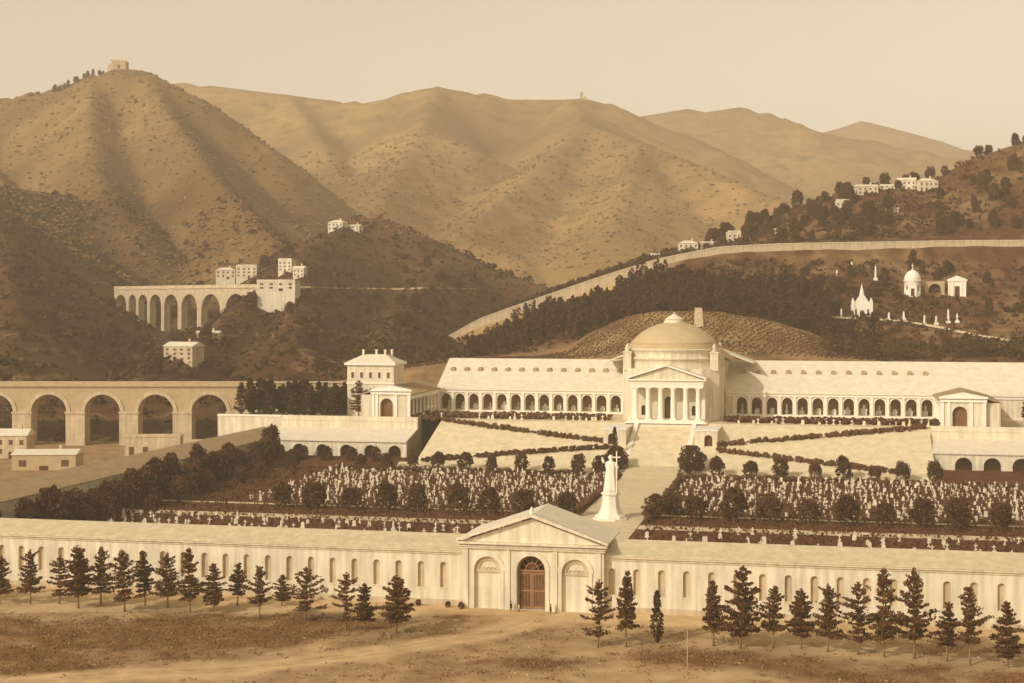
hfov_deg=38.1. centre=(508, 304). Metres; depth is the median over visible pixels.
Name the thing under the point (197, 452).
gallery tree
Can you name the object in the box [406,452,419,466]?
clipped tree
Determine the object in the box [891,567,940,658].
conifer
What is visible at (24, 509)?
gallery tree
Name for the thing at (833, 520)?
cross path
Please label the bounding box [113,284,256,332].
aqueduct
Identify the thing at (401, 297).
slope tree
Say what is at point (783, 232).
hillside tree
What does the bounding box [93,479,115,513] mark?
gallery tree
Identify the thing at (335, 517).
cross path
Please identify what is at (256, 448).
gallery tree
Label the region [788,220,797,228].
hillside tree
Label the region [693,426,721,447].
stair lodge
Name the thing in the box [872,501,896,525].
clipped tree
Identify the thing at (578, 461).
clipped tree
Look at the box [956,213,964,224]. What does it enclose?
hillside tree
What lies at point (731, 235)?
house
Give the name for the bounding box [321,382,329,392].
cypress
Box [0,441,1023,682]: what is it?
ground
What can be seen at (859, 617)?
conifer
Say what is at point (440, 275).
slope tree
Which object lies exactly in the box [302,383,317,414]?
cypress
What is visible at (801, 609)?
conifer
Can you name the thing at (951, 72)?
sky
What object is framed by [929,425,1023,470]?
arcade
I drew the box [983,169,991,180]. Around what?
hillside tree
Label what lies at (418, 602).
shrub
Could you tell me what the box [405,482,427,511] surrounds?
clipped tree
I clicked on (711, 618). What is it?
conifer
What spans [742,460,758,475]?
clipped tree
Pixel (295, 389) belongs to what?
cypress
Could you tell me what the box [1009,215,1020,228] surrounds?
hillside tree
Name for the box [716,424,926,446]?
hedge
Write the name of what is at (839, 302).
hillside tree
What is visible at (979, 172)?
hillside tree
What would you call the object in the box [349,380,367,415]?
conifer
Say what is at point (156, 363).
slope tree
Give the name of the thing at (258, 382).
cypress
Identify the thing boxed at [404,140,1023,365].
hillside scrub
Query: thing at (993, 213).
hillside tree
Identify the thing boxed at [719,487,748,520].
clipped tree
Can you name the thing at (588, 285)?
hillside road wall
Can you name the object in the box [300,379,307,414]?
cypress
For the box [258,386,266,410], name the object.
cypress
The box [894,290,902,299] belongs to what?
hillside tree
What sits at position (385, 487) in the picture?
clipped tree
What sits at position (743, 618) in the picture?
conifer
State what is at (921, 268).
hillside tree
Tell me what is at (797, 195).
hillside tree
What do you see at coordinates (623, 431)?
stair lodge
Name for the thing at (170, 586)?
conifer
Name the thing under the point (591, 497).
hedge
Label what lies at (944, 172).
hillside tree
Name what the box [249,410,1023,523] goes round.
gravestones
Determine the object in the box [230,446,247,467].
gallery tree
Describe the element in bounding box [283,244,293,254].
slope tree
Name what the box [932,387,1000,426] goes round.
pavilion
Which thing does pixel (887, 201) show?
hillside tree
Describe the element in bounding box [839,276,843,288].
hillside tree
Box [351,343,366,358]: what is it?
slope tree
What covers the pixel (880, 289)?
hillside tree
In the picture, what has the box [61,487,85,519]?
gallery tree
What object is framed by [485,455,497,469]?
clipped tree
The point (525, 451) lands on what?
hedge
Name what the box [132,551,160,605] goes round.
conifer
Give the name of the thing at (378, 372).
window frame
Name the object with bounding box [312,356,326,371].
slope tree
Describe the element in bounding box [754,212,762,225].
hillside tree
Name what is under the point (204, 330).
slope tree
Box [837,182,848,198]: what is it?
hillside tree
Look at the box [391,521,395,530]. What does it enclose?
grave pillar
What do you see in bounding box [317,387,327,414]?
cypress
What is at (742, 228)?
hillside tree
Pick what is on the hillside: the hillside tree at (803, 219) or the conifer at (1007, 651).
the hillside tree at (803, 219)
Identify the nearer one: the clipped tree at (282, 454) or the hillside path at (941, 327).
the clipped tree at (282, 454)
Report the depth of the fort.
1700.00 m
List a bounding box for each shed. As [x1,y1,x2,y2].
[10,445,84,469]
[124,434,183,455]
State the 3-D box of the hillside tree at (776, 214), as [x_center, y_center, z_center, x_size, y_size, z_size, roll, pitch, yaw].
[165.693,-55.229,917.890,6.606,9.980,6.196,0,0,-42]
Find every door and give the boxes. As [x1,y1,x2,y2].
[39,466,47,469]
[665,397,670,417]
[955,286,959,295]
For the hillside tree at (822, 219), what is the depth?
877.04 m
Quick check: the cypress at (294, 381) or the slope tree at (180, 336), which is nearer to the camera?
the cypress at (294, 381)
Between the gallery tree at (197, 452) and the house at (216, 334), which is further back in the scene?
the house at (216, 334)
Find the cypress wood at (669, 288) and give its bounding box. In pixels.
[463,258,877,356]
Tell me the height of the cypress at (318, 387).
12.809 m
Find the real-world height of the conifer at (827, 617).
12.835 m
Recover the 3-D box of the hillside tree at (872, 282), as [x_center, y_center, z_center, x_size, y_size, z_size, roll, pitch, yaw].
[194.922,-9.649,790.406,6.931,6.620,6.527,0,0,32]
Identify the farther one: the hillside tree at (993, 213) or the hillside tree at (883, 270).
the hillside tree at (993, 213)
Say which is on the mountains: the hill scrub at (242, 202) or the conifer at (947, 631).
the hill scrub at (242, 202)
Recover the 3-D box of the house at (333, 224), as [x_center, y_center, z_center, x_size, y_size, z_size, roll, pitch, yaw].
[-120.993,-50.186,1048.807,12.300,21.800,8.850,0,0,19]
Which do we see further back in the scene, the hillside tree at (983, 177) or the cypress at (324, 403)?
the hillside tree at (983, 177)
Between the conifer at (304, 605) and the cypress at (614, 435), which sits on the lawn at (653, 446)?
the cypress at (614, 435)
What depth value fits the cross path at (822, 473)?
490.94 m
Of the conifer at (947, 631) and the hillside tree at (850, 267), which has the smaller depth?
the conifer at (947, 631)
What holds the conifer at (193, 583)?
on the ground at (370, 654)
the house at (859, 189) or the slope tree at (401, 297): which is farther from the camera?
the house at (859, 189)
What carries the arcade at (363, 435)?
on the burial field
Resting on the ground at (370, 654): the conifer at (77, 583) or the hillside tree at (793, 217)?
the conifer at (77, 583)
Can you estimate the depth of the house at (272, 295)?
835.08 m
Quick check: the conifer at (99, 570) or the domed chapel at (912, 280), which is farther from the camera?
the domed chapel at (912, 280)
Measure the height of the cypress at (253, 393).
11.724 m
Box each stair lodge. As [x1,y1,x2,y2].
[602,424,632,445]
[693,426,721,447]
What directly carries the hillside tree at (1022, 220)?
on the hillside
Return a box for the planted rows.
[404,310,880,368]
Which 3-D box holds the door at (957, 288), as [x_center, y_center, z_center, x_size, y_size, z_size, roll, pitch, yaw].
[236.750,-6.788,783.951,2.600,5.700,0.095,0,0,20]
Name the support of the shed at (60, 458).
on the ground at (370, 654)
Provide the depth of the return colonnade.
561.14 m
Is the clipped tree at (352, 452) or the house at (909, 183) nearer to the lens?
the clipped tree at (352, 452)
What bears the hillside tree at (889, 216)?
on the hillside
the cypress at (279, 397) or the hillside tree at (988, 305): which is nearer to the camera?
the cypress at (279, 397)
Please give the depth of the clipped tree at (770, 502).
396.92 m
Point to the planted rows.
(566, 356)
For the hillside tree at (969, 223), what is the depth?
854.49 m
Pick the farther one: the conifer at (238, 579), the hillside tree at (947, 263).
the hillside tree at (947, 263)
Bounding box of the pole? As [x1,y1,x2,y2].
[686,630,687,678]
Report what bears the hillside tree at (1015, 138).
on the hillside
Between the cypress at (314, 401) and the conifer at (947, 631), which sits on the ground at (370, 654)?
the conifer at (947, 631)
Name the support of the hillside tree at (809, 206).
on the hillside
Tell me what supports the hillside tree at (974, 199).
on the hillside
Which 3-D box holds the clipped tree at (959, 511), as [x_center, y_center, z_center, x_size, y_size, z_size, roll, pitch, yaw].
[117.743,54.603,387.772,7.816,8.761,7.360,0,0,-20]
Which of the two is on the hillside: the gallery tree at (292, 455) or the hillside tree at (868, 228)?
the hillside tree at (868, 228)
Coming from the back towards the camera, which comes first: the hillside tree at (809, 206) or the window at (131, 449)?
the hillside tree at (809, 206)
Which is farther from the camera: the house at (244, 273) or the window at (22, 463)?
the house at (244, 273)
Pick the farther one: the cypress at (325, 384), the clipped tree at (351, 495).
the cypress at (325, 384)
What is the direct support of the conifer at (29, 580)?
on the ground at (370, 654)
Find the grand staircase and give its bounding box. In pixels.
[620,419,696,471]
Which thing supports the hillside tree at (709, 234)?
on the hillside
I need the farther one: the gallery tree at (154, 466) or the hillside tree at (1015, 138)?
the hillside tree at (1015, 138)
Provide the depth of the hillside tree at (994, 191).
880.85 m
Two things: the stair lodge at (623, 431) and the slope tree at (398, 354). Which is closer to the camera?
the stair lodge at (623, 431)
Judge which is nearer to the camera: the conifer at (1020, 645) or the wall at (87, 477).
the conifer at (1020, 645)
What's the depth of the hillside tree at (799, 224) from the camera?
875.45 m
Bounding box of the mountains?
[0,69,984,440]
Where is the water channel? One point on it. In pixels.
(383, 288)
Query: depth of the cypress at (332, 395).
569.94 m
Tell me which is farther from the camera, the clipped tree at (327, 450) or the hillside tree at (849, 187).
the hillside tree at (849, 187)
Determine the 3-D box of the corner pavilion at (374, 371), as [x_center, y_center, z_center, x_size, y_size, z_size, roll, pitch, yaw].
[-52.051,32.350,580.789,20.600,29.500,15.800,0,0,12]
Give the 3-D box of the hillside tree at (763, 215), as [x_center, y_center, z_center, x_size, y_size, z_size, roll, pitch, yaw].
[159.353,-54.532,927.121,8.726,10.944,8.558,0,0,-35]
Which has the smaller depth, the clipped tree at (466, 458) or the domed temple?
the clipped tree at (466, 458)
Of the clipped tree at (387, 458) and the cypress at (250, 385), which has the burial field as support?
the clipped tree at (387, 458)
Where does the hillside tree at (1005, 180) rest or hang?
on the hillside
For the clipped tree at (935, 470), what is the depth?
474.08 m
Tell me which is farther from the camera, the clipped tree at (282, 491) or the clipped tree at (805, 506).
the clipped tree at (282, 491)
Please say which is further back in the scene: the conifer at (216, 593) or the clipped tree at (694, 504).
the clipped tree at (694, 504)
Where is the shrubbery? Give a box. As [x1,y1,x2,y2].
[820,326,1023,360]
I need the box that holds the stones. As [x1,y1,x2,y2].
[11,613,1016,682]
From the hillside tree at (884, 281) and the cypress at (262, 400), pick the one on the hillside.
the hillside tree at (884, 281)
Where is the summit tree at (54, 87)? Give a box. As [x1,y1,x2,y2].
[52,84,56,91]
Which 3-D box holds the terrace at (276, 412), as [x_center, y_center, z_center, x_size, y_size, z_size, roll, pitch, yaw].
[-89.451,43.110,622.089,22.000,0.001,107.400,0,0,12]
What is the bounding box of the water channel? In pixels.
[300,286,475,289]
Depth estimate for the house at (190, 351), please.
730.57 m
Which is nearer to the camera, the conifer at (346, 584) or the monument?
the conifer at (346, 584)
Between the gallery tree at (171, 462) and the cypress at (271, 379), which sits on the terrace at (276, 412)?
the cypress at (271, 379)
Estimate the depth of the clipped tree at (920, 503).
388.35 m
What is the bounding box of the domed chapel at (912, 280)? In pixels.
[903,263,921,296]
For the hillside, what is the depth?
810.09 m
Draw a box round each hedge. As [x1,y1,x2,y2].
[336,464,605,475]
[411,413,602,442]
[417,410,612,419]
[421,443,607,461]
[571,471,621,514]
[644,473,684,521]
[689,473,1023,486]
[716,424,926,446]
[716,447,902,474]
[722,415,939,425]
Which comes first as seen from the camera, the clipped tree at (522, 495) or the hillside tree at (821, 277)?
the clipped tree at (522, 495)
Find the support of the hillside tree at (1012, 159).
on the hillside
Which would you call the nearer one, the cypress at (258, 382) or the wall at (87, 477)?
the wall at (87, 477)
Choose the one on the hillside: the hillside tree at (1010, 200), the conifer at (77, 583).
the hillside tree at (1010, 200)
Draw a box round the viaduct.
[0,381,246,444]
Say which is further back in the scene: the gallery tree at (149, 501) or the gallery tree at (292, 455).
the gallery tree at (292, 455)
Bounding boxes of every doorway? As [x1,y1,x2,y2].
[608,433,613,443]
[705,435,711,445]
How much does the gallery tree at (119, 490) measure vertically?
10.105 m
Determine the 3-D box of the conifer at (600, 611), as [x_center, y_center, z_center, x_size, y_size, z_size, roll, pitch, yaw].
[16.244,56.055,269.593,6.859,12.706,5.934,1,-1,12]
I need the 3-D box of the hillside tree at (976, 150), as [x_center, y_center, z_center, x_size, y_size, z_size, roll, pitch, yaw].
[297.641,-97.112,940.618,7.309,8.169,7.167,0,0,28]
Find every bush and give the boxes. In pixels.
[591,454,608,471]
[605,445,628,470]
[662,490,681,514]
[677,444,707,471]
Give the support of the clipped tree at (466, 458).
on the burial field
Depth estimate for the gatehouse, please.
301.74 m
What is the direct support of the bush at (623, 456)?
on the burial field
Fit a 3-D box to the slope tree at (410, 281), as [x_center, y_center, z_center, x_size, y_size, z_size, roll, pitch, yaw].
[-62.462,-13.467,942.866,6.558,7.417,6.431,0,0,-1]
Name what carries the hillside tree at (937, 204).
on the hillside
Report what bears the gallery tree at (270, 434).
on the burial field
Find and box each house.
[0,425,35,457]
[163,339,204,367]
[196,328,221,342]
[216,265,235,284]
[236,265,259,283]
[256,279,300,311]
[278,258,296,276]
[292,264,307,278]
[328,218,347,232]
[348,222,362,232]
[678,238,697,253]
[700,239,716,248]
[726,231,740,242]
[835,199,849,208]
[854,182,878,194]
[879,184,894,189]
[884,205,898,212]
[897,175,915,188]
[916,176,937,190]
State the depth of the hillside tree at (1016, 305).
759.40 m
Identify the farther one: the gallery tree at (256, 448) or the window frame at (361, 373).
the window frame at (361, 373)
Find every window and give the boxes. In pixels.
[19,460,25,466]
[61,460,68,466]
[129,447,133,454]
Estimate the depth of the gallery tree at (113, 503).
401.68 m
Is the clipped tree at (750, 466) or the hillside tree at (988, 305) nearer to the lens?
the clipped tree at (750, 466)
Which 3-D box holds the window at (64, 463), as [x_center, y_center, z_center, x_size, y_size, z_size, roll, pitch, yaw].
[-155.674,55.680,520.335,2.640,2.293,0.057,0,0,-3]
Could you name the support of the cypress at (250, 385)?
on the terrace at (276, 412)
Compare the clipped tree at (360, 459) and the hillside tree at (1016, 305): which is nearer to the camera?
the clipped tree at (360, 459)
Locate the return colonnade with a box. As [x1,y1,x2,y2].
[360,381,440,416]
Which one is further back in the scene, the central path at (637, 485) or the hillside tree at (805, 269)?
the hillside tree at (805, 269)
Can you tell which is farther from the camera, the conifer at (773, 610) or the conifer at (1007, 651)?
the conifer at (773, 610)
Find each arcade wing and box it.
[437,358,622,413]
[726,360,1023,419]
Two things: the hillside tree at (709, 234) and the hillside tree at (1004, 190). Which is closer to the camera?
the hillside tree at (709, 234)
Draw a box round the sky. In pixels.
[0,0,1023,151]
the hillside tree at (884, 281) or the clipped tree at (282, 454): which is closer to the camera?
the clipped tree at (282, 454)
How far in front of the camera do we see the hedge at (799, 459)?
499.07 m
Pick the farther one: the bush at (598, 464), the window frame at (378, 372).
the window frame at (378, 372)
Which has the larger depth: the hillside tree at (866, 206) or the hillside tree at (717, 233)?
the hillside tree at (717, 233)
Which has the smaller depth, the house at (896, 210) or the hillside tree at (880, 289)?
the hillside tree at (880, 289)
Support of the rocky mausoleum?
on the hillside
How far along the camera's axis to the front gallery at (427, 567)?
316.65 m
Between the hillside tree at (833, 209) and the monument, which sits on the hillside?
the hillside tree at (833, 209)
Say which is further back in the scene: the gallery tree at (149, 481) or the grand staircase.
the grand staircase
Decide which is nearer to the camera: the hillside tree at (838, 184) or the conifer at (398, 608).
the conifer at (398, 608)
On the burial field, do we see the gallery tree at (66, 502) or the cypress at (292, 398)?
the gallery tree at (66, 502)
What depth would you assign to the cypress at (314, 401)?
570.72 m
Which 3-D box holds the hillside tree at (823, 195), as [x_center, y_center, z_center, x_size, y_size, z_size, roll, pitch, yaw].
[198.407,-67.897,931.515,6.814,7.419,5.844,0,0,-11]
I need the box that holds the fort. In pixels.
[108,59,128,70]
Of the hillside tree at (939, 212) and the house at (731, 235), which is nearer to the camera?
the hillside tree at (939, 212)
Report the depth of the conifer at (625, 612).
268.41 m
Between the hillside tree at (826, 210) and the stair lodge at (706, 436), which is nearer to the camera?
the stair lodge at (706, 436)
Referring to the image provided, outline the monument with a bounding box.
[593,451,627,521]
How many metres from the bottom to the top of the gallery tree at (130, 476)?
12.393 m
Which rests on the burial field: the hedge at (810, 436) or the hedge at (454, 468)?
the hedge at (454, 468)
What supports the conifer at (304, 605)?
on the ground at (370, 654)
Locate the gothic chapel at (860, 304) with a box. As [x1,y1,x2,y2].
[851,285,872,316]
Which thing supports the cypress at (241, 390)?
on the terrace at (276, 412)
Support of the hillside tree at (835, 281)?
on the hillside
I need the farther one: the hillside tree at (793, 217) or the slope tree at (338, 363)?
the hillside tree at (793, 217)
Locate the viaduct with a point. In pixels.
(25, 398)
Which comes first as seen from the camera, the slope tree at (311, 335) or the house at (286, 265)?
the slope tree at (311, 335)
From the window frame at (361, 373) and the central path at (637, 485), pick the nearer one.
the central path at (637, 485)
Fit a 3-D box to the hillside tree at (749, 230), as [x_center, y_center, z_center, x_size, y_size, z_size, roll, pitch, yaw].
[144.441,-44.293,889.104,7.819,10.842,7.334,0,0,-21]
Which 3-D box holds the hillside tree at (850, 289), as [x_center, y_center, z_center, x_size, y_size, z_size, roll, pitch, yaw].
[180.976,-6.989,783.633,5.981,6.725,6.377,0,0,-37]
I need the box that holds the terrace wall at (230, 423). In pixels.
[217,414,280,435]
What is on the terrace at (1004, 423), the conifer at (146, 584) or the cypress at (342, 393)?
the cypress at (342, 393)
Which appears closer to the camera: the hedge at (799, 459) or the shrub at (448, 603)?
the shrub at (448, 603)
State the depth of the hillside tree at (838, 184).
947.12 m
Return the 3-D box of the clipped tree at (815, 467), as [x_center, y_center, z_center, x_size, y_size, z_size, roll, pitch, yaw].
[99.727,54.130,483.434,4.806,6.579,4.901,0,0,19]
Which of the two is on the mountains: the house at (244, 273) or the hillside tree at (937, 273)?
the house at (244, 273)
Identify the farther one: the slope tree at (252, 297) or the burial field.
the slope tree at (252, 297)
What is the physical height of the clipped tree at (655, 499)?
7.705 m
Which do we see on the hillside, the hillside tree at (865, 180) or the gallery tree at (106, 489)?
the hillside tree at (865, 180)
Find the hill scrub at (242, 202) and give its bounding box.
[0,70,790,301]
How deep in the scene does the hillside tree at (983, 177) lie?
894.09 m
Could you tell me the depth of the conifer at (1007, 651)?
253.97 m
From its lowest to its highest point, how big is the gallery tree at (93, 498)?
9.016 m
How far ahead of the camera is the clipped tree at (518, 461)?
503.29 m
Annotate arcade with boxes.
[278,415,421,456]
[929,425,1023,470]
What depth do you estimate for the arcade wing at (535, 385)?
598.64 m
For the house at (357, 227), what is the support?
on the mountains
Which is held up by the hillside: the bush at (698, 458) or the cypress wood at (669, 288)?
the cypress wood at (669, 288)
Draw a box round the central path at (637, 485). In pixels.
[520,466,679,587]
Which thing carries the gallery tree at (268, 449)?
on the burial field
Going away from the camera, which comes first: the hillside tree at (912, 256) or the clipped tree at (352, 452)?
the clipped tree at (352, 452)
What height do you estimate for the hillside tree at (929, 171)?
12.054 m
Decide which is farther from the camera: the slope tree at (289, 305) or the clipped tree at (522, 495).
the slope tree at (289, 305)
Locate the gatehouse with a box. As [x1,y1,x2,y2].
[456,504,619,613]
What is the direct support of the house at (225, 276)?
on the mountains
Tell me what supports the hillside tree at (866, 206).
on the hillside
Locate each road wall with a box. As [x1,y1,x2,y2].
[247,381,346,410]
[448,240,1023,338]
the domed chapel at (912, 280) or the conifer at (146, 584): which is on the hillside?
the domed chapel at (912, 280)
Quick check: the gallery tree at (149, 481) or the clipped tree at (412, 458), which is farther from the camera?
the clipped tree at (412, 458)
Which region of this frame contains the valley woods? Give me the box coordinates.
[0,185,544,449]
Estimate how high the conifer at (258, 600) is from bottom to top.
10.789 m
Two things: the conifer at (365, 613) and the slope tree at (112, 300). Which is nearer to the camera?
the conifer at (365, 613)
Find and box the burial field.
[75,454,1023,589]
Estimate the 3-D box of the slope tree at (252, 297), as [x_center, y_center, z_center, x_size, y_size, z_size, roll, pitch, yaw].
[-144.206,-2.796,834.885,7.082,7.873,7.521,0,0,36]
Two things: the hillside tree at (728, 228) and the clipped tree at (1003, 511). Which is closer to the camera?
the clipped tree at (1003, 511)
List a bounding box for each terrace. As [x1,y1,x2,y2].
[234,409,286,414]
[286,405,1023,427]
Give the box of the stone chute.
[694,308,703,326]
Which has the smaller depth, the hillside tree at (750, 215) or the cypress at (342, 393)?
the cypress at (342, 393)
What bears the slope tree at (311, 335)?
on the mountains
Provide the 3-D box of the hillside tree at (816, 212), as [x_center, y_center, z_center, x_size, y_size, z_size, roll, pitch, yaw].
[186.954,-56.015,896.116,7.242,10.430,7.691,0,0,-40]
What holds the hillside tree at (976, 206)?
on the hillside
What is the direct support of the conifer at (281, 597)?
on the ground at (370, 654)
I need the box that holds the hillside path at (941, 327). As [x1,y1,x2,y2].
[833,316,1008,341]
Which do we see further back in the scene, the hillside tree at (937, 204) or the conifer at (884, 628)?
the hillside tree at (937, 204)
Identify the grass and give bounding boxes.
[0,610,1023,682]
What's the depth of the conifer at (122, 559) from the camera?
299.74 m
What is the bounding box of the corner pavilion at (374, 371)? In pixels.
[344,349,406,415]
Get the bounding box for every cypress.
[233,382,248,413]
[243,378,254,412]
[245,381,258,413]
[247,386,260,413]
[255,378,261,411]
[257,379,267,413]
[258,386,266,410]
[261,381,277,414]
[263,391,272,413]
[265,389,276,414]
[268,377,277,402]
[276,384,287,413]
[281,381,291,413]
[286,384,299,414]
[287,378,299,405]
[290,383,300,414]
[292,389,303,414]
[298,388,308,414]
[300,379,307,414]
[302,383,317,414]
[310,393,319,414]
[315,381,321,411]
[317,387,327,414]
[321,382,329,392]
[321,391,330,415]
[326,386,338,415]
[331,389,343,415]
[337,389,346,414]
[339,382,346,413]
[612,426,617,445]
[649,590,663,642]
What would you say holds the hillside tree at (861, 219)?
on the hillside
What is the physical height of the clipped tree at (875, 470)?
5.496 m
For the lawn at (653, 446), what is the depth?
517.79 m
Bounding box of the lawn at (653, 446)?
[414,420,933,480]
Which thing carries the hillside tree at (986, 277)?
on the hillside
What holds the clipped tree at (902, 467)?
on the burial field
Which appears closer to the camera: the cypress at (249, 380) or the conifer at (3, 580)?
the conifer at (3, 580)
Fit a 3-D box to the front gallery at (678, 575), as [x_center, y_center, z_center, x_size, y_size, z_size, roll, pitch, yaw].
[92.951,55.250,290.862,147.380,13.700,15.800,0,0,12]
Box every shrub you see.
[415,599,420,605]
[445,601,450,607]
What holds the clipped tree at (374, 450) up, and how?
on the burial field
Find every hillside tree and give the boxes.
[704,230,714,240]
[710,227,721,238]
[718,221,730,236]
[724,226,732,235]
[740,224,745,234]
[744,211,756,228]
[744,222,755,237]
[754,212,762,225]
[757,209,770,223]
[771,207,780,220]
[775,226,788,241]
[778,203,786,214]
[788,214,797,223]
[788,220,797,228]
[790,227,798,241]
[791,189,803,207]
[793,222,802,230]
[800,215,806,223]
[802,266,809,275]
[805,201,815,214]
[808,229,815,240]
[813,203,824,217]
[818,213,827,227]
[818,274,826,284]
[820,191,830,200]
[824,208,830,215]
[829,205,838,215]
[829,273,841,291]
[834,182,842,192]
[835,228,841,239]
[835,298,844,313]
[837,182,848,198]
[839,203,851,216]
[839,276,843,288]
[842,183,854,200]
[846,264,854,274]
[846,285,856,295]
[854,216,867,235]
[859,221,872,235]
[861,200,875,213]
[862,176,870,183]
[867,284,878,295]
[869,280,878,286]
[876,283,882,295]
[879,172,890,183]
[880,267,889,279]
[881,193,893,211]
[881,278,887,286]
[883,210,894,226]
[894,180,901,188]
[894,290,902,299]
[907,249,917,265]
[910,171,919,179]
[919,265,925,274]
[924,166,935,178]
[933,199,942,210]
[933,208,947,223]
[933,268,940,278]
[935,216,946,234]
[936,186,943,195]
[937,266,944,275]
[940,165,947,174]
[941,259,950,273]
[946,219,954,230]
[948,210,958,225]
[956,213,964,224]
[965,218,973,228]
[969,174,976,183]
[970,194,977,205]
[972,203,980,211]
[973,145,983,155]
[976,171,984,184]
[977,172,987,191]
[982,271,991,282]
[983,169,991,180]
[983,297,993,313]
[984,145,992,152]
[986,182,1000,200]
[987,208,999,227]
[1000,177,1010,186]
[1000,186,1009,195]
[1005,194,1016,208]
[1006,152,1019,171]
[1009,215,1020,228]
[1011,132,1020,145]
[1012,302,1020,312]
[1020,213,1023,228]
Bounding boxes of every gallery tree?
[14,496,41,518]
[34,484,68,519]
[47,496,72,519]
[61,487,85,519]
[77,503,96,520]
[83,489,107,517]
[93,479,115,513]
[101,496,121,520]
[110,478,128,509]
[120,468,144,506]
[127,468,157,502]
[141,456,165,494]
[141,494,158,514]
[162,450,183,495]
[169,474,191,501]
[183,462,201,478]
[188,442,208,479]
[206,450,229,481]
[218,449,231,476]
[221,442,239,474]
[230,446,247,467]
[245,441,264,466]
[254,440,275,464]
[259,423,280,459]
[283,449,299,467]
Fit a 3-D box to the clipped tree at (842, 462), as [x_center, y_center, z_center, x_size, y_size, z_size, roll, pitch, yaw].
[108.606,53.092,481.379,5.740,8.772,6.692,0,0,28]
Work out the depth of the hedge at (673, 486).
456.68 m
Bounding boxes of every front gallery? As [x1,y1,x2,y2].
[0,518,475,604]
[605,539,1023,629]
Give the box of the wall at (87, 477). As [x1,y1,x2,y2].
[0,427,266,518]
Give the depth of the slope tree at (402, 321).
792.65 m
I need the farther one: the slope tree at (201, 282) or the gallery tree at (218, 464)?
the slope tree at (201, 282)
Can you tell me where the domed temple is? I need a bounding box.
[606,312,755,423]
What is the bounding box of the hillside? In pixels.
[339,143,1023,450]
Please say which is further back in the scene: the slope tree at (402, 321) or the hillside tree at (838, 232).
the hillside tree at (838, 232)
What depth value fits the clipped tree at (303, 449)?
538.06 m
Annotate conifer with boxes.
[0,555,14,594]
[15,549,45,603]
[44,556,70,603]
[55,545,95,608]
[83,546,117,604]
[95,551,148,611]
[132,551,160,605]
[148,553,184,607]
[178,547,207,612]
[199,563,226,611]
[224,562,249,605]
[241,565,273,618]
[271,574,294,605]
[280,566,328,619]
[329,571,363,629]
[347,583,376,629]
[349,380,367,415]
[374,575,415,632]
[580,579,616,647]
[615,570,641,646]
[701,580,724,645]
[717,565,762,648]
[751,585,788,647]
[784,588,816,648]
[809,583,846,651]
[830,582,882,654]
[868,567,909,657]
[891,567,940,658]
[932,601,961,661]
[951,586,994,665]
[988,601,1023,667]
[1015,626,1023,648]
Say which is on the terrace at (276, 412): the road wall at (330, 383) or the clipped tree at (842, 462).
the road wall at (330, 383)
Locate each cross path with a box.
[120,509,522,524]
[161,500,582,513]
[396,462,626,468]
[638,525,1023,541]
[654,515,1022,526]
[684,469,927,476]
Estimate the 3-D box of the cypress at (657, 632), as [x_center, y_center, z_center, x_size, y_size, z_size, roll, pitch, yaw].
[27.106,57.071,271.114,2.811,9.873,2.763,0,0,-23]
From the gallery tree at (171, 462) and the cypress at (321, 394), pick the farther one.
the cypress at (321, 394)
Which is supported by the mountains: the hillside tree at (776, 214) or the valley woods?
the valley woods
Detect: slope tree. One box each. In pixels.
[108,297,116,306]
[142,350,154,362]
[146,356,163,373]
[169,333,185,341]
[195,280,204,284]
[198,326,212,340]
[209,376,219,380]
[247,293,257,303]
[259,254,270,265]
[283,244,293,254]
[284,301,294,313]
[302,329,318,347]
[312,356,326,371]
[334,361,342,369]
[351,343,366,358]
[393,313,406,326]
[394,293,406,306]
[394,351,402,359]
[403,265,408,272]
[406,278,414,287]
[411,294,420,304]
[422,255,431,267]
[436,270,445,281]
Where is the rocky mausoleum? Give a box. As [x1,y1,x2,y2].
[924,281,944,294]
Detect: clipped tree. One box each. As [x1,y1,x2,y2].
[271,480,294,507]
[274,444,285,458]
[298,444,309,459]
[300,480,326,508]
[320,446,332,460]
[338,487,362,509]
[346,447,357,460]
[354,453,366,465]
[369,446,381,460]
[375,481,399,510]
[380,452,393,466]
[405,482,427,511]
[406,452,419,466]
[430,451,445,467]
[445,482,470,512]
[456,451,473,469]
[476,486,501,513]
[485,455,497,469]
[511,488,535,514]
[514,453,529,469]
[542,455,555,469]
[556,491,579,513]
[570,453,585,473]
[641,493,664,518]
[678,458,694,475]
[683,493,708,520]
[708,455,725,474]
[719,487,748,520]
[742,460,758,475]
[754,491,782,522]
[770,457,789,476]
[794,497,822,523]
[808,461,821,477]
[832,494,861,524]
[834,454,853,477]
[867,465,880,479]
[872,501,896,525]
[895,460,910,479]
[909,496,937,527]
[927,461,943,480]
[945,496,973,528]
[987,501,1013,529]
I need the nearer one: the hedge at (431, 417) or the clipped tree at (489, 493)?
the clipped tree at (489, 493)
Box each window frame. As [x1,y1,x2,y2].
[359,371,363,378]
[368,371,371,378]
[377,371,380,378]
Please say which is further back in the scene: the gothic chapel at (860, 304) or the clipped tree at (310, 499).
the gothic chapel at (860, 304)
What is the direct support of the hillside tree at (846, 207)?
on the hillside
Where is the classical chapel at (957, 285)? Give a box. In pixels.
[947,276,967,296]
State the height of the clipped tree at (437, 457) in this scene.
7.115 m
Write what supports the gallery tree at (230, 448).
on the burial field
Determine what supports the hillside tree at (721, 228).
on the hillside
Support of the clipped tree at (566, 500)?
on the burial field
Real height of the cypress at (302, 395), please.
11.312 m

